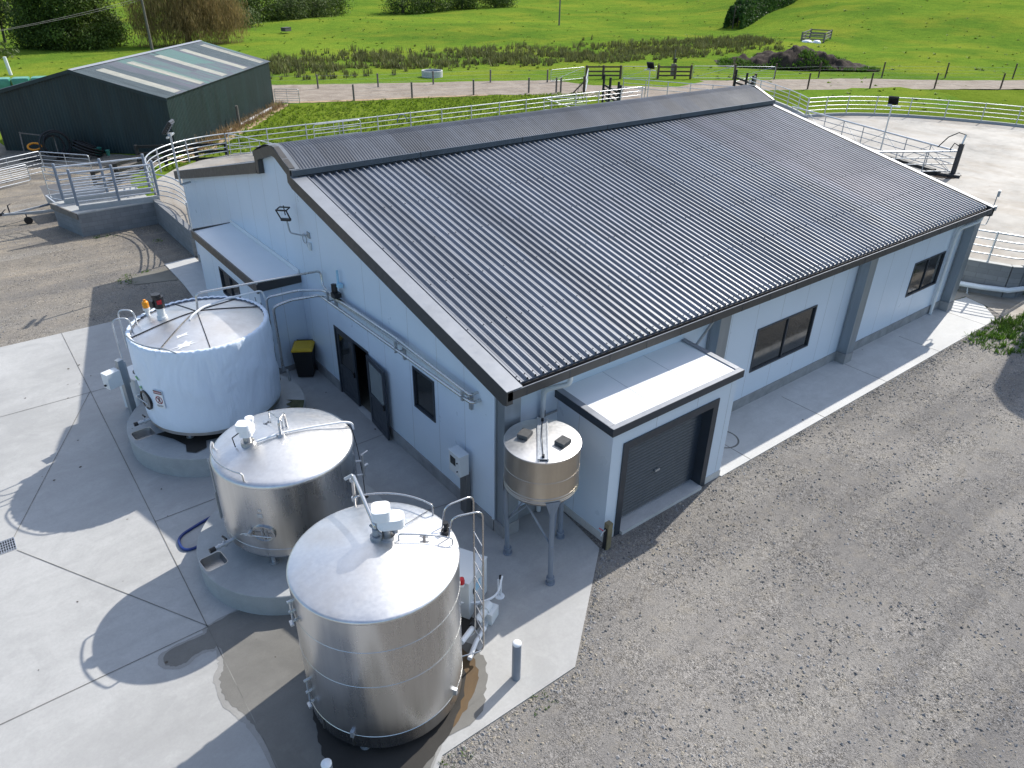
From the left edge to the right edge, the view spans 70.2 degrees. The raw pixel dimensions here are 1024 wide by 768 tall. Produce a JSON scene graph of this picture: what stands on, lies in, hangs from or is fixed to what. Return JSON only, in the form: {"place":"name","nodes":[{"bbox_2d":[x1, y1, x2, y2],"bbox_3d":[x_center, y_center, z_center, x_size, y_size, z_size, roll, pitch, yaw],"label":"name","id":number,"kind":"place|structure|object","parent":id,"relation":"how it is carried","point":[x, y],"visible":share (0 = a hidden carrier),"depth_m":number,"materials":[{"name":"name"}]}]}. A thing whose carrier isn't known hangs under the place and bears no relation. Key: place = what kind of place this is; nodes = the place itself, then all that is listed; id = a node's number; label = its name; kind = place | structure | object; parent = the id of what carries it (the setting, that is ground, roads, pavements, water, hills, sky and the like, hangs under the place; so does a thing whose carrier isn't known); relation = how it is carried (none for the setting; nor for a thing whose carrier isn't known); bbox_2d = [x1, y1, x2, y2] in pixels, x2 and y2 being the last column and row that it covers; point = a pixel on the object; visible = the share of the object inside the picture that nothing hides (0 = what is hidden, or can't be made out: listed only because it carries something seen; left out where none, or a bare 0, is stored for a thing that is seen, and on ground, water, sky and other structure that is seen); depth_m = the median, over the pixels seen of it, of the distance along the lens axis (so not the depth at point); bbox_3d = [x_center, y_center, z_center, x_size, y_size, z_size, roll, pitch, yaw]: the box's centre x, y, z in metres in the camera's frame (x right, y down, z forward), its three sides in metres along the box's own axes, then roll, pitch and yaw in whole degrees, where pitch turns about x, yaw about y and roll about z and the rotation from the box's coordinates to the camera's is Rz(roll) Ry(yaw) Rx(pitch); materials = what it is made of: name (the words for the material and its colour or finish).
{"place":"outdoors","nodes":[
{"label":"outdoors","id":0,"kind":"place"},
{"bbox_2d":[0,143,1023,767],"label":"gravel yard","id":1,"kind":"structure","parent":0,"point":[946,583],"depth_m":14.75,"materials":[{"name":"gravel"}]},
{"bbox_2d":[0,165,30,187],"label":"rail gate","id":2,"kind":"structure","parent":1,"relation":"on","point":[15,175],"depth_m":38.87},
{"bbox_2d":[0,151,44,181],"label":"rail gate","id":3,"kind":"structure","parent":1,"relation":"on","point":[22,167],"depth_m":39.99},
{"bbox_2d":[0,180,104,223],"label":"farm trailer","id":4,"kind":"object","parent":1,"relation":"on","point":[53,194],"visible":0.38,"depth_m":35.09,"materials":[{"name":"grey metal"}]},
{"bbox_2d":[19,151,85,160],"bbox_3d":[-27.675,-13.782,43.939,3.537,0.360,1.430,-5,31,-11],"label":"scrap timber","id":5,"kind":"object","parent":1,"relation":"on","point":[38,157],"visible":0.62,"depth_m":43.73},
{"bbox_2d":[38,130,71,158],"bbox_3d":[-27.477,-14.401,43.822,1.672,1.709,0.702,-20,36,-32],"label":"pipe coil","id":6,"kind":"object","parent":1,"relation":"on","point":[45,136],"visible":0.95,"depth_m":43.61,"materials":[{"name":"plastic"}]},
{"bbox_2d":[39,151,91,174],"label":"rail gate","id":7,"kind":"structure","parent":1,"relation":"on","point":[65,161],"depth_m":40.68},
{"bbox_2d":[71,139,103,156],"bbox_3d":[-25.967,-14.406,44.586,1.703,1.170,1.742,-20,36,-32],"label":"pipe coil","id":8,"kind":"object","parent":1,"relation":"on","point":[86,147],"visible":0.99,"depth_m":44.09,"materials":[{"name":"plastic"}]},
{"bbox_2d":[0,225,179,342],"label":"loose stones","id":9,"kind":"object","parent":1,"relation":"on","point":[68,282],"visible":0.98,"depth_m":28.07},
{"bbox_2d":[49,187,159,236],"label":"loading ramp","id":10,"kind":"structure","parent":1,"relation":"on","point":[91,218],"depth_m":32.76,"materials":[{"name":"concrete"}]},
{"bbox_2d":[51,154,150,199],"bbox_3d":[-18.664,-9.490,33.270,3.759,1.595,0.124,-18,35,-30],"label":"ramp rail","id":11,"kind":"object","parent":10,"relation":"on","point":[58,180],"visible":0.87,"depth_m":33.16,"materials":[{"name":"metal"}]},
{"bbox_2d":[66,160,159,205],"bbox_3d":[-17.628,-8.932,32.342,3.429,1.595,0.123,-17,35,-28],"label":"ramp rail","id":12,"kind":"object","parent":10,"relation":"on","point":[114,181],"visible":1,"depth_m":32.27,"materials":[{"name":"metal"}]},
{"bbox_2d":[90,153,144,185],"bbox_3d":[-21.294,-11.528,39.678,0.231,1.100,4.318,7,31,9],"label":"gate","id":13,"kind":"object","parent":1,"relation":"on","point":[116,165],"visible":0.45,"depth_m":39.47,"materials":[{"name":"metal"}]},
{"bbox_2d":[132,268,177,284],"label":"worn slab","id":14,"kind":"structure","parent":1,"relation":"on","point":[162,275],"depth_m":28.23,"materials":[{"name":"concrete"}]},
{"bbox_2d":[153,199,197,256],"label":"race wall","id":15,"kind":"structure","parent":1,"relation":"on","point":[174,225],"depth_m":31.43,"materials":[{"name":"concrete"}]},
{"bbox_2d":[155,174,192,229],"bbox_3d":[-14.407,-7.973,31.562,0.682,1.220,5.550,-19,36,-31],"label":"curved rail fence","id":16,"kind":"object","parent":15,"relation":"on","point":[186,205],"visible":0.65,"depth_m":32.50,"materials":[{"name":"metal"}]},
{"bbox_2d":[165,257,207,297],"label":"wall","id":17,"kind":"structure","parent":1,"relation":"on","point":[188,273],"depth_m":28.58,"materials":[{"name":"concrete"}]},
{"bbox_2d":[0,315,598,767],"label":"concrete apron","id":18,"kind":"object","parent":1,"relation":"on","point":[148,649],"visible":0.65,"depth_m":13.90,"materials":[{"name":"concrete"}]},
{"bbox_2d":[0,537,16,554],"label":"drain grate","id":19,"kind":"object","parent":18,"relation":"in","point":[7,545],"visible":1,"depth_m":15.34,"materials":[{"name":"grey metal"}]},
{"bbox_2d":[100,358,135,421],"bbox_3d":[-10.149,0.269,18.919,0.402,1.860,0.750,15,33,22],"label":"power post","id":20,"kind":"object","parent":18,"relation":"on","point":[114,378],"visible":0.76,"depth_m":18.62,"materials":[{"name":"grey metal"}]},
{"bbox_2d":[120,365,141,407],"bbox_3d":[-10.101,0.132,19.793,0.850,1.120,0.620,18,34,27],"label":"cooling unit","id":21,"kind":"object","parent":18,"relation":"on","point":[135,387],"visible":0.26,"depth_m":19.41,"materials":[{"name":"white metal"}]},
{"bbox_2d":[177,516,209,550],"bbox_3d":[-6.607,3.163,15.838,0.697,0.064,1.402,20,35,30],"label":"hose","id":22,"kind":"object","parent":18,"relation":"on","point":[184,533],"visible":0.59,"depth_m":15.61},
{"bbox_2d":[127,375,305,476],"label":"concrete plinth","id":23,"kind":"structure","parent":18,"relation":"on","point":[155,448],"depth_m":17.71,"materials":[{"name":"grey concrete"}]},
{"bbox_2d":[112,292,280,438],"bbox_3d":[-7.811,-0.685,18.183,3.670,3.200,3.322,-20,36,-32],"label":"milk vat","id":24,"kind":"object","parent":23,"relation":"on","point":[211,369],"visible":0.98,"depth_m":17.34,"materials":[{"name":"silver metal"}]},
{"bbox_2d":[197,481,382,615],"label":"concrete plinth","id":25,"kind":"structure","parent":18,"relation":"on","point":[235,576],"depth_m":14.11,"materials":[{"name":"grey concrete"}]},
{"bbox_2d":[207,408,367,564],"bbox_3d":[-4.444,1.805,14.536,2.804,2.762,2.817,4,30,5],"label":"milk vat","id":26,"kind":"object","parent":25,"relation":"on","point":[282,486],"visible":0.94,"depth_m":13.72,"materials":[{"name":"silver metal"}]},
{"bbox_2d":[291,339,317,376],"bbox_3d":[-6.137,-0.740,21.631,0.607,1.000,0.750,-2,30,-5],"label":"wheelie bin","id":27,"kind":"object","parent":18,"relation":"on","point":[303,352],"visible":0.99,"depth_m":21.36,"materials":[{"name":"plastic"}]},
{"bbox_2d":[286,474,483,749],"bbox_3d":[-2.036,3.569,11.581,2.750,3.765,2.632,8,31,12],"label":"milk vat","id":28,"kind":"object","parent":18,"relation":"on","point":[374,589],"visible":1,"depth_m":10.81,"materials":[{"name":"silver metal"}]},
{"bbox_2d":[448,445,470,512],"bbox_3d":[-1.146,2.167,16.106,0.320,1.678,0.440,-20,36,-32],"label":"control cabinet","id":29,"kind":"object","parent":18,"relation":"on","point":[458,461],"visible":0.91,"depth_m":15.80,"materials":[{"name":"metal"}]},
{"bbox_2d":[462,600,498,660],"bbox_3d":[-0.619,4.468,13.429,0.324,0.410,1.296,12,32,19],"label":"pump","id":30,"kind":"object","parent":18,"relation":"on","point":[491,611],"visible":0.85,"depth_m":13.51,"materials":[{"name":"white metal"}]},
{"bbox_2d":[459,548,502,618],"bbox_3d":[-0.832,3.785,13.849,1.095,1.120,0.950,13,32,20],"label":"cooling unit","id":31,"kind":"object","parent":18,"relation":"on","point":[466,583],"visible":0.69,"depth_m":13.74,"materials":[{"name":"white metal"}]},
{"bbox_2d":[512,639,521,680],"bbox_3d":[0.077,4.732,12.492,0.158,0.910,0.158,-20,36,-32],"label":"bollard","id":32,"kind":"object","parent":18,"relation":"on","point":[516,658],"visible":1,"depth_m":12.40,"materials":[{"name":"metal"}]},
{"bbox_2d":[502,410,581,585],"bbox_3d":[0.571,2.220,14.595,1.509,3.158,1.566,12,32,18],"label":"feed hopper","id":33,"kind":"object","parent":18,"relation":"on","point":[541,468],"visible":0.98,"depth_m":13.73,"materials":[{"name":"silver metal"}]},
{"bbox_2d":[517,428,532,440],"bbox_3d":[0.247,0.957,13.913,0.220,0.085,0.260,15,33,23],"label":"weight block","id":34,"kind":"object","parent":33,"relation":"on","point":[524,434],"depth_m":13.85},
{"bbox_2d":[554,435,571,447],"bbox_3d":[0.958,1.084,13.716,0.220,0.085,0.260,24,37,34],"label":"weight block","id":35,"kind":"object","parent":33,"relation":"on","point":[562,441],"depth_m":13.67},
{"bbox_2d":[93,234,557,767],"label":"yard weeds","id":36,"kind":"object","parent":1,"relation":"on","point":[135,282],"visible":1,"depth_m":27.59,"materials":[{"name":"green plant"}]},
{"bbox_2d":[173,85,995,541],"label":"milking shed","id":37,"kind":"structure","parent":1,"relation":"on","point":[643,297],"depth_m":19.39,"materials":[{"name":"metal"}]},
{"bbox_2d":[161,119,190,184],"bbox_3d":[-12.228,-8.328,26.344,0.475,2.318,0.839,2,30,2],"label":"floodlight mast","id":38,"kind":"object","parent":37,"relation":"attached to","point":[168,126],"visible":1,"depth_m":26.10,"materials":[{"name":"grey metal"}]},
{"bbox_2d":[275,205,311,250],"bbox_3d":[-5.789,-4.212,19.526,0.931,1.150,0.336,8,31,12],"label":"wall lamp","id":39,"kind":"object","parent":37,"relation":"attached to","point":[309,245],"visible":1,"depth_m":19.41,"materials":[{"name":"grey metal"}]},
{"bbox_2d":[189,270,480,409],"bbox_3d":[-3.675,-0.294,17.977,3.232,3.981,8.239,-45,53,-51],"label":"pipework","id":40,"kind":"object","parent":37,"relation":"attached to","point":[335,295],"visible":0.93,"depth_m":18.10,"materials":[{"name":"silver metal"}]},
{"bbox_2d":[335,328,360,405],"bbox_3d":[-4.548,-0.459,20.126,0.110,2.020,1.015,-20,36,-32],"label":"door","id":41,"kind":"structure","parent":37,"relation":"in","point":[346,348],"depth_m":20.10,"materials":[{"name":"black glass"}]},
{"bbox_2d":[366,354,389,440],"bbox_3d":[-3.481,0.362,18.745,0.120,2.020,1.085,-17,35,-28],"label":"door","id":42,"kind":"structure","parent":37,"relation":"in","point":[376,376],"depth_m":18.70,"materials":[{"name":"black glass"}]},
{"bbox_2d":[412,366,435,422],"bbox_3d":[-1.996,0.223,16.770,0.097,1.090,0.920,-20,36,-32],"label":"window","id":43,"kind":"structure","parent":37,"relation":"in","point":[423,386],"depth_m":16.81,"materials":[{"name":"black glass"}]},
{"bbox_2d":[749,304,817,372],"bbox_3d":[7.646,-1.311,20.563,2.795,1.330,0.097,-20,36,-32],"label":"window","id":44,"kind":"structure","parent":37,"relation":"in","point":[779,339],"depth_m":20.57,"materials":[{"name":"black glass"}]},
{"bbox_2d":[905,251,945,297],"bbox_3d":[14.095,-3.773,24.882,2.130,1.210,0.097,-20,36,-32],"label":"window","id":45,"kind":"structure","parent":37,"relation":"in","point":[925,273],"depth_m":24.91,"materials":[{"name":"black glass"}]},
{"bbox_2d":[599,520,612,549],"bbox_3d":[1.951,3.238,15.395,0.319,0.700,0.133,-20,36,-32],"label":"tap post","id":46,"kind":"object","parent":1,"relation":"on","point":[607,534],"visible":1,"depth_m":15.35,"materials":[{"name":"brown wood"}]},
{"bbox_2d":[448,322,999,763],"bbox_3d":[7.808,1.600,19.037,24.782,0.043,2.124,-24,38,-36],"label":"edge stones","id":47,"kind":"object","parent":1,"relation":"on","point":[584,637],"visible":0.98,"depth_m":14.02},
{"bbox_2d":[954,289,1023,318],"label":"stained slab","id":48,"kind":"structure","parent":1,"relation":"on","point":[1002,306],"depth_m":27.42,"materials":[{"name":"concrete"}]},
{"bbox_2d":[959,281,1023,294],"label":"drain pipe","id":49,"kind":"object","parent":48,"relation":"on","point":[990,288],"visible":0.81,"depth_m":27.66,"materials":[{"name":"white plastic"}]},
{"bbox_2d":[963,312,1023,355],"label":"weeds","id":50,"kind":"object","parent":1,"relation":"on","point":[1006,325],"visible":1,"depth_m":24.86,"materials":[{"name":"green plant"}]},
{"bbox_2d":[0,0,1023,307],"bbox_3d":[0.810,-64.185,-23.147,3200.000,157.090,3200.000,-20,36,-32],"label":"pasture","id":51,"kind":"structure","parent":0,"point":[950,32],"depth_m":119.01,"materials":[{"name":"green plant"}]},
{"bbox_2d":[0,77,12,88],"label":"wrapped bale","id":52,"kind":"object","parent":51,"relation":"on","point":[5,82],"visible":0.48,"depth_m":63.06},
{"bbox_2d":[0,0,25,42],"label":"cabbage tree","id":53,"kind":"object","parent":51,"relation":"on","point":[2,10],"visible":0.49,"depth_m":98.90,"materials":[{"name":"green plant"}]},
{"bbox_2d":[11,76,30,84],"bbox_3d":[-43.026,-26.245,64.084,1.350,1.360,1.250,-12,32,-21],"label":"wrapped bale","id":54,"kind":"object","parent":51,"relation":"on","point":[17,80],"visible":0.45,"depth_m":63.39},
{"bbox_2d":[0,0,78,49],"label":"evergreen tree","id":55,"kind":"object","parent":51,"relation":"on","point":[21,12],"visible":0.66,"depth_m":92.43,"materials":[{"name":"green plant"}]},
{"bbox_2d":[28,0,116,51],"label":"evergreen tree","id":56,"kind":"object","parent":51,"relation":"on","point":[81,38],"visible":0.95,"depth_m":92.83,"materials":[{"name":"green plant"}]},
{"bbox_2d":[74,0,136,46],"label":"evergreen tree","id":57,"kind":"object","parent":51,"relation":"on","point":[113,21],"visible":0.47,"depth_m":96.80,"materials":[{"name":"green plant"}]},
{"bbox_2d":[0,40,273,154],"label":"farm shed","id":58,"kind":"structure","parent":51,"relation":"on","point":[125,104],"depth_m":45.40,"materials":[{"name":"green metal"}]},
{"bbox_2d":[141,0,153,50],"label":"power pole","id":59,"kind":"object","parent":51,"relation":"on","point":[147,27],"visible":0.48,"depth_m":93.43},
{"bbox_2d":[114,0,257,47],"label":"willow tree","id":60,"kind":"object","parent":51,"relation":"on","point":[182,15],"visible":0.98,"depth_m":98.92,"materials":[{"name":"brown plant"}]},
{"bbox_2d":[205,0,272,28],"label":"broadleaf tree","id":61,"kind":"object","parent":51,"relation":"on","point":[250,22],"visible":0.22,"depth_m":128.97,"materials":[{"name":"green plant"}]},
{"bbox_2d":[238,0,287,22],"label":"broadleaf tree","id":62,"kind":"object","parent":51,"relation":"on","point":[256,3],"visible":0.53,"depth_m":140.50,"materials":[{"name":"green plant"}]},
{"bbox_2d":[262,0,321,20],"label":"broadleaf tree","id":63,"kind":"object","parent":51,"relation":"on","point":[294,8],"visible":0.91,"depth_m":143.39,"materials":[{"name":"green plant"}]},
{"bbox_2d":[281,0,341,17],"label":"broadleaf tree","id":64,"kind":"object","parent":51,"relation":"on","point":[316,4],"visible":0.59,"depth_m":149.62,"materials":[{"name":"green plant"}]},
{"bbox_2d":[313,0,355,15],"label":"broadleaf tree","id":65,"kind":"object","parent":51,"relation":"on","point":[341,7],"visible":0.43,"depth_m":159.31,"materials":[{"name":"green plant"}]},
{"bbox_2d":[287,95,485,102],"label":"stony verge","id":66,"kind":"structure","parent":51,"relation":"on","point":[382,98],"depth_m":64.80,"materials":[{"name":"gravel"}]},
{"bbox_2d":[378,0,432,14],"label":"broadleaf tree","id":67,"kind":"object","parent":51,"relation":"on","point":[400,4],"visible":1,"depth_m":171.70,"materials":[{"name":"green plant"}]},
{"bbox_2d":[421,69,442,77],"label":"water trough","id":68,"kind":"object","parent":51,"relation":"on","point":[438,73],"visible":0.89,"depth_m":77.07,"materials":[{"name":"concrete"}]},
{"bbox_2d":[412,0,454,12],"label":"broadleaf tree","id":69,"kind":"object","parent":51,"relation":"on","point":[439,5],"visible":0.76,"depth_m":175.19,"materials":[{"name":"green plant"}]},
{"bbox_2d":[444,0,485,9],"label":"broadleaf tree","id":70,"kind":"object","parent":51,"relation":"on","point":[460,3],"visible":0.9,"depth_m":180.19,"materials":[{"name":"green plant"}]},
{"bbox_2d":[477,0,517,7],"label":"broadleaf tree","id":71,"kind":"object","parent":51,"relation":"on","point":[501,3],"visible":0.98,"depth_m":183.64,"materials":[{"name":"green plant"}]},
{"bbox_2d":[0,0,1021,122],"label":"pasture clumps","id":72,"kind":"object","parent":51,"relation":"on","point":[975,68],"visible":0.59,"depth_m":108.50,"materials":[{"name":"green plant"}]},
{"bbox_2d":[266,33,784,79],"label":"rushes","id":73,"kind":"object","parent":51,"relation":"on","point":[490,55],"visible":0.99,"depth_m":94.06,"materials":[{"name":"plant"}]},
{"bbox_2d":[585,65,622,78],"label":"board fence","id":74,"kind":"object","parent":51,"relation":"on","point":[603,67],"visible":0.85,"depth_m":77.85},
{"bbox_2d":[656,65,692,78],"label":"board fence","id":75,"kind":"object","parent":51,"relation":"on","point":[675,71],"visible":1,"depth_m":78.71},
{"bbox_2d":[723,0,794,28],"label":"hedge","id":76,"kind":"object","parent":51,"relation":"on","point":[747,13],"visible":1,"depth_m":145.11,"materials":[{"name":"green plant"}]},
{"bbox_2d":[714,45,875,70],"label":"soil mound","id":77,"kind":"object","parent":51,"relation":"on","point":[788,57],"visible":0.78,"depth_m":90.01,"materials":[{"name":"soil"}]},
{"bbox_2d":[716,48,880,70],"bbox_3d":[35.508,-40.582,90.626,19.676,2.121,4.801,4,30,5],"label":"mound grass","id":78,"kind":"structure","parent":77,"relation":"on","point":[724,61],"depth_m":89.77,"materials":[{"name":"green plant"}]},
{"bbox_2d":[800,28,832,42],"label":"stock pen","id":79,"kind":"object","parent":51,"relation":"on","point":[810,35],"visible":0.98,"depth_m":118.70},
{"bbox_2d":[773,62,1023,79],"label":"post and wire fence","id":80,"kind":"object","parent":51,"relation":"on","point":[903,66],"visible":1,"depth_m":83.22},
{"bbox_2d":[153,104,1023,264],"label":"yard floor","id":81,"kind":"structure","parent":0,"point":[990,164],"depth_m":42.46,"materials":[{"name":"concrete"}]},
{"bbox_2d":[144,133,228,191],"bbox_3d":[-17.335,-11.637,37.778,1.719,1.220,7.844,4,30,5],"label":"curved rail fence","id":82,"kind":"object","parent":81,"relation":"on","point":[159,163],"visible":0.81,"depth_m":39.02,"materials":[{"name":"metal"}]},
{"bbox_2d":[225,86,642,149],"bbox_3d":[-2.784,-18.488,50.019,33.672,1.220,0.076,-20,36,-32],"label":"rail fence","id":83,"kind":"object","parent":81,"relation":"on","point":[410,117],"visible":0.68,"depth_m":47.53,"materials":[{"name":"metal"}]},
{"bbox_2d":[227,134,269,153],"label":"rail gate","id":84,"kind":"structure","parent":83,"relation":"attached to","point":[239,143],"depth_m":41.20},
{"bbox_2d":[313,119,361,137],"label":"rail gate","id":85,"kind":"structure","parent":83,"relation":"attached to","point":[336,128],"depth_m":44.37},
{"bbox_2d":[622,78,731,94],"bbox_3d":[14.050,-24.955,61.811,9.652,1.220,0.204,13,32,20],"label":"rail fence","id":86,"kind":"object","parent":81,"relation":"on","point":[666,86],"visible":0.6,"depth_m":62.02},
{"bbox_2d":[748,77,809,117],"bbox_3d":[21.505,-23.195,59.001,0.569,1.690,11.344,-2,30,-6],"label":"curved rail fence","id":87,"kind":"object","parent":81,"relation":"on","point":[788,107],"visible":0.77,"depth_m":57.61,"materials":[{"name":"metal"}]},
{"bbox_2d":[791,106,966,177],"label":"backing gate","id":88,"kind":"structure","parent":81,"relation":"on","point":[927,170],"depth_m":40.51,"materials":[{"name":"grey metal"}]},
{"bbox_2d":[880,96,899,150],"bbox_3d":[20.294,-13.614,39.683,0.840,3.910,0.398,18,34,27],"label":"floodlight mast","id":89,"kind":"object","parent":81,"relation":"on","point":[893,100],"visible":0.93,"depth_m":38.94,"materials":[{"name":"grey metal"}]},
{"bbox_2d":[806,96,1023,127],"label":"curved rail fence","id":90,"kind":"object","parent":81,"relation":"on","point":[924,117],"visible":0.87,"depth_m":54.49,"materials":[{"name":"metal"}]},
{"bbox_2d":[958,258,1023,297],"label":"yard wall","id":91,"kind":"structure","parent":81,"relation":"on","point":[984,272],"depth_m":27.72,"materials":[{"name":"concrete"}]},
{"bbox_2d":[971,229,1023,261],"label":"rail fence","id":92,"kind":"object","parent":91,"relation":"on","point":[993,245],"visible":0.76,"depth_m":27.22,"materials":[{"name":"metal"}]},
{"bbox_2d":[170,90,1023,294],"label":"rough grass","id":93,"kind":"structure","parent":0,"point":[1014,97],"depth_m":62.91,"materials":[{"name":"plant"}]},
{"bbox_2d":[133,142,228,166],"bbox_3d":[-19.454,-13.553,43.073,5.151,1.250,0.338,-6,31,-12],"label":"board fence","id":94,"kind":"object","parent":93,"relation":"on","point":[137,152],"visible":0.67,"depth_m":42.92,"materials":[{"name":"metal"}]},
{"bbox_2d":[178,104,287,161],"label":"dry grass verge","id":95,"kind":"structure","parent":93,"relation":"on","point":[248,127],"depth_m":52.36,"materials":[{"name":"plant"}]},
{"bbox_2d":[184,99,289,155],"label":"dry stalks","id":96,"kind":"object","parent":95,"relation":"on","point":[235,126],"visible":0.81,"depth_m":52.85,"materials":[{"name":"brown plant"}]},
{"bbox_2d":[162,91,601,171],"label":"grass tufts","id":97,"kind":"object","parent":93,"relation":"on","point":[405,104],"visible":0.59,"depth_m":58.55,"materials":[{"name":"plant"}]},
{"bbox_2d":[601,74,621,101],"bbox_3d":[8.440,-24.295,61.079,0.494,2.300,6.606,-2,30,-5],"label":"board fence","id":98,"kind":"object","parent":93,"relation":"on","point":[619,86],"visible":0.59,"depth_m":61.78,"materials":[{"name":"wood"}]},
{"bbox_2d":[733,69,753,85],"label":"board fence","id":99,"kind":"object","parent":93,"relation":"on","point":[746,81],"visible":0.44,"depth_m":66.13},
{"bbox_2d":[272,78,1023,101],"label":"track","id":100,"kind":"structure","parent":0,"point":[325,92],"depth_m":72.45,"materials":[{"name":"gravel"}]},
{"bbox_2d":[316,69,548,88],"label":"post and wire fence","id":101,"kind":"object","parent":100,"relation":"on","point":[432,72],"visible":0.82,"depth_m":72.84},
{"bbox_2d":[352,77,561,100],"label":"post and wire fence","id":102,"kind":"object","parent":100,"relation":"on","point":[468,86],"visible":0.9,"depth_m":67.34,"materials":[{"name":"wood"}]},
{"bbox_2d":[758,73,1023,89],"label":"post and wire fence","id":103,"kind":"object","parent":100,"relation":"on","point":[873,76],"visible":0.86,"depth_m":75.03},
{"bbox_2d":[719,297,993,476],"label":"path","id":104,"kind":"structure","parent":0,"point":[762,424],"depth_m":21.92,"materials":[{"name":"concrete"}]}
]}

